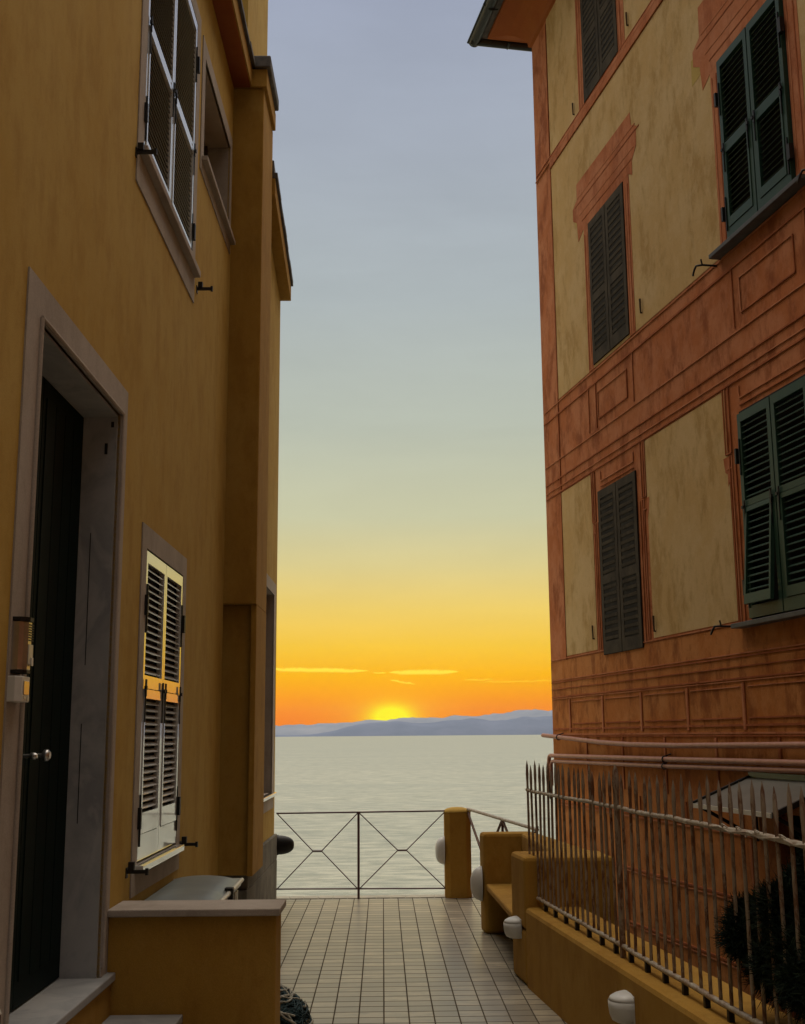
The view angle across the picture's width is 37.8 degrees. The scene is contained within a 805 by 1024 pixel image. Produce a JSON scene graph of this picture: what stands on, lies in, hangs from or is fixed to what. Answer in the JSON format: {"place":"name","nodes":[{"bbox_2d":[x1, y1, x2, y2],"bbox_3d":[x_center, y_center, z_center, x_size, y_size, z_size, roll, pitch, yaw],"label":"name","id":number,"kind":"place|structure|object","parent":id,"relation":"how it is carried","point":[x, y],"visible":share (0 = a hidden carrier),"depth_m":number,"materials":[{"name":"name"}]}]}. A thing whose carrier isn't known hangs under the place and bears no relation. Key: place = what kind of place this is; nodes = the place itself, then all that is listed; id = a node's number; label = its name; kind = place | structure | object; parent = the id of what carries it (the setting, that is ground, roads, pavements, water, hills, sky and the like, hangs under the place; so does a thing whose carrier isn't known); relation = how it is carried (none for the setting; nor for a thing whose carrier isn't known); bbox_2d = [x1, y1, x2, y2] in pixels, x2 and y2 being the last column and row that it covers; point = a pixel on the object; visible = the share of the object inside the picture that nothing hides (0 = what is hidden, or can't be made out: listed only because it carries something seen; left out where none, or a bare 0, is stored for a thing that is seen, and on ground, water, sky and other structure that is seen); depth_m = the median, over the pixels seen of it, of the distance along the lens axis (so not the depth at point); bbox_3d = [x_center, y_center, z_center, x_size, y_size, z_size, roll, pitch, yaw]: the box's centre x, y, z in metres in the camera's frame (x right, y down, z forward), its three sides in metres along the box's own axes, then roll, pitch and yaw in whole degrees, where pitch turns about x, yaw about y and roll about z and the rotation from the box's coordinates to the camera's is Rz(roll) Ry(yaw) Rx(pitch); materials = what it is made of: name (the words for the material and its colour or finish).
{"place":"outdoors","nodes":[
{"label":"outdoors","id":0,"kind":"place"},
{"bbox_2d":[267,0,551,725],"label":"sky","id":1,"kind":"structure","parent":0,"point":[412,552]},
{"bbox_2d":[275,709,551,734],"bbox_3d":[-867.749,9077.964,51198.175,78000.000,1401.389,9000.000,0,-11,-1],"label":"mountains","id":2,"kind":"structure","parent":0,"point":[300,729],"depth_m":49278.38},
{"bbox_2d":[275,716,552,736],"bbox_3d":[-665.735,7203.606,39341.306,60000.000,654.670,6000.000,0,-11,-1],"label":"hills","id":3,"kind":"structure","parent":0,"point":[523,725],"depth_m":37198.82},
{"bbox_2d":[274,735,555,896],"bbox_3d":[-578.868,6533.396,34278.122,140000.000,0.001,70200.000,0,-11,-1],"label":"sea","id":4,"kind":"structure","parent":0,"point":[485,773],"depth_m":293.73,"materials":[{"name":"liquid"}]},
{"bbox_2d":[280,896,566,1023],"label":"terrace","id":5,"kind":"structure","parent":0,"point":[405,960],"depth_m":8.75,"materials":[{"name":"beige tile"}]},
{"bbox_2d":[102,1015,182,1023],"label":"stone step","id":6,"kind":"object","parent":5,"relation":"on","point":[144,1019],"visible":1,"depth_m":5.84,"materials":[{"name":"grey stone"}]},
{"bbox_2d":[0,0,292,1023],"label":"ochre house","id":7,"kind":"structure","parent":5,"relation":"on","point":[146,280],"depth_m":6.64,"materials":[{"name":"paint"}]},
{"bbox_2d":[6,676,29,702],"bbox_3d":[-1.480,0.683,4.528,0.056,0.098,0.120,0,-11,0],"label":"bell box","id":8,"kind":"object","parent":7,"relation":"attached to","point":[17,689],"visible":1,"depth_m":4.48,"materials":[{"name":"white plastic"}]},
{"bbox_2d":[23,681,28,694],"bbox_3d":[-1.454,0.680,4.542,0.003,0.052,0.063,0,-11,0],"label":"window","id":9,"kind":"structure","parent":8,"relation":"in","point":[26,683],"depth_m":4.54,"materials":[{"name":"orange plastic"}]},
{"bbox_2d":[10,616,33,673],"bbox_3d":[-1.477,0.520,4.579,0.064,0.216,0.119,0,-11,0],"label":"intercom","id":10,"kind":"object","parent":7,"relation":"attached to","point":[22,658],"visible":1,"depth_m":4.54,"materials":[{"name":"metal"}]},
{"bbox_2d":[129,522,186,897],"bbox_3d":[-1.521,1.241,7.455,0.089,2.125,1.480,0,-11,0],"label":"shuttered window","id":11,"kind":"structure","parent":7,"relation":"in","point":[156,805],"depth_m":7.38,"materials":[{"name":"white wood"}]},
{"bbox_2d":[135,0,201,302],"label":"shuttered window","id":12,"kind":"structure","parent":7,"relation":"in","point":[170,43],"depth_m":7.93,"materials":[{"name":"white wood"}]},
{"bbox_2d":[199,35,234,253],"bbox_3d":[-1.667,-3.060,10.007,0.285,1.130,1.670,0,-11,0],"label":"window","id":13,"kind":"structure","parent":7,"relation":"in","point":[214,148],"depth_m":10.29,"materials":[{"name":"grey stone"}]},
{"bbox_2d":[277,835,293,854],"bbox_3d":[-1.246,3.549,12.529,0.184,0.210,0.148,0,-11,-1],"label":"bulkhead lamp","id":14,"kind":"object","parent":7,"relation":"attached to","point":[285,844],"visible":1,"depth_m":12.48,"materials":[{"name":"black metal"}]},
{"bbox_2d":[144,875,243,900],"bbox_3d":[-1.268,2.661,7.093,0.482,0.795,1.370,0,-11,-1],"label":"storage box","id":15,"kind":"object","parent":5,"relation":"on","point":[204,887],"visible":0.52,"depth_m":7.12,"materials":[{"name":"beige plastic"}]},
{"bbox_2d":[107,899,285,1023],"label":"parapet","id":16,"kind":"structure","parent":5,"relation":"on","point":[205,961],"depth_m":6.00,"materials":[{"name":"paint"}]},
{"bbox_2d":[280,984,313,1023],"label":"net bundle","id":17,"kind":"object","parent":5,"relation":"on","point":[294,1008],"visible":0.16,"depth_m":6.89,"materials":[{"name":"fabric"}]},
{"bbox_2d":[276,810,444,898],"bbox_3d":[-0.439,3.615,12.398,1.790,0.898,0.026,0,-11,-1],"label":"railing","id":18,"kind":"object","parent":5,"relation":"on","point":[358,887],"visible":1,"depth_m":12.40,"materials":[{"name":"grey metal"}]},
{"bbox_2d":[276,894,473,898],"bbox_3d":[-0.046,4.068,12.435,2.586,0.007,0.200,0,-11,-1],"label":"terrace edging","id":19,"kind":"object","parent":5,"relation":"on","point":[364,896],"visible":0.7,"depth_m":12.40,"materials":[{"name":"stone"}]},
{"bbox_2d":[444,807,471,897],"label":"pillar","id":20,"kind":"structure","parent":5,"relation":"on","point":[457,865],"depth_m":12.37,"materials":[{"name":"paint"}]},
{"bbox_2d":[435,836,444,864],"bbox_3d":[0.396,3.588,12.457,0.099,0.294,0.180,0,-11,-1],"label":"bulkhead lamp","id":21,"kind":"object","parent":20,"relation":"attached to","point":[440,850],"visible":1,"depth_m":12.39,"materials":[{"name":"white plastic"}]},
{"bbox_2d":[467,808,538,848],"bbox_3d":[0.949,3.393,11.373,0.032,0.921,2.148,2,-11,-14],"label":"side railing","id":22,"kind":"object","parent":5,"relation":"on","point":[502,825],"visible":0.48,"depth_m":11.46,"materials":[{"name":"metal"}]},
{"bbox_2d":[480,831,614,984],"bbox_3d":[1.070,3.015,9.187,0.656,0.845,2.369,0,-11,-4],"label":"masonry bench","id":23,"kind":"object","parent":5,"relation":"on","point":[508,863],"visible":0.46,"depth_m":8.38,"materials":[{"name":"paint"}]},
{"bbox_2d":[471,866,482,900],"bbox_3d":[0.642,3.234,10.228,0.099,0.294,0.180,0,-11,-1],"label":"bulkhead lamp","id":24,"kind":"object","parent":23,"relation":"attached to","point":[476,883],"visible":1,"depth_m":10.16,"materials":[{"name":"white plastic"}]},
{"bbox_2d":[504,916,521,938],"bbox_3d":[0.764,2.903,8.221,0.111,0.139,0.179,1,-11,-7],"label":"hooded lamp","id":25,"kind":"object","parent":23,"relation":"attached to","point":[512,927],"visible":1,"depth_m":8.15,"materials":[{"name":"white plastic"}]},
{"bbox_2d":[526,907,801,1023],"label":"wall","id":26,"kind":"structure","parent":5,"relation":"on","point":[574,976],"depth_m":6.40,"materials":[{"name":"paint"}]},
{"bbox_2d":[608,990,634,1023],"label":"hooded lamp","id":27,"kind":"object","parent":26,"relation":"attached to","point":[621,1005],"visible":1,"depth_m":5.73,"materials":[{"name":"white plastic"}]},
{"bbox_2d":[525,760,804,1023],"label":"spiked fence","id":28,"kind":"object","parent":26,"relation":"on","point":[765,837],"visible":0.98,"depth_m":5.72,"materials":[{"name":"brown metal"}]},
{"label":"lower yard","id":29,"kind":"structure","parent":0,"visible":0},
{"bbox_2d":[467,0,804,1021],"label":"painted house","id":30,"kind":"structure","parent":29,"relation":"on","point":[669,150],"depth_m":10.52,"materials":[{"name":"orange paint"}]},
{"bbox_2d":[580,0,617,102],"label":"blind window","id":31,"kind":"structure","parent":30,"relation":"in","point":[599,38],"depth_m":12.78,"materials":[{"name":"grey paint"}]},
{"bbox_2d":[588,181,629,364],"bbox_3d":[2.140,-2.463,12.261,0.018,1.618,1.026,2,-11,-11],"label":"blind window","id":32,"kind":"structure","parent":30,"relation":"in","point":[606,230],"depth_m":12.21,"materials":[{"name":"grey paint"}]},
{"bbox_2d":[597,470,643,654],"bbox_3d":[2.160,0.531,11.712,0.018,1.710,1.040,2,-11,-11],"label":"blind window","id":33,"kind":"structure","parent":30,"relation":"in","point":[619,545],"depth_m":11.66,"materials":[{"name":"grey paint"}]},
{"bbox_2d":[693,772,804,840],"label":"door canopy","id":34,"kind":"object","parent":30,"relation":"attached to","point":[779,782],"visible":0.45,"depth_m":8.32,"materials":[{"name":"grey metal"}]},
{"bbox_2d":[709,0,804,259],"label":"shuttered window","id":35,"kind":"structure","parent":30,"relation":"in","point":[752,98],"depth_m":9.12,"materials":[{"name":"green paint"}]},
{"bbox_2d":[731,374,804,628],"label":"shuttered window","id":36,"kind":"structure","parent":30,"relation":"in","point":[769,454],"depth_m":8.65,"materials":[{"name":"green paint"}]},
{"bbox_2d":[793,815,801,861],"bbox_3d":[2.971,3.362,7.757,0.050,2.600,1.200,2,-11,-11],"label":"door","id":37,"kind":"structure","parent":30,"relation":"in","point":[796,819],"depth_m":8.46,"materials":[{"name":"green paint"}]},
{"bbox_2d":[713,833,804,1023],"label":"shrub","id":38,"kind":"object","parent":29,"relation":"on","point":[789,983],"visible":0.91,"depth_m":4.45,"materials":[{"name":"green plant"}]}
]}

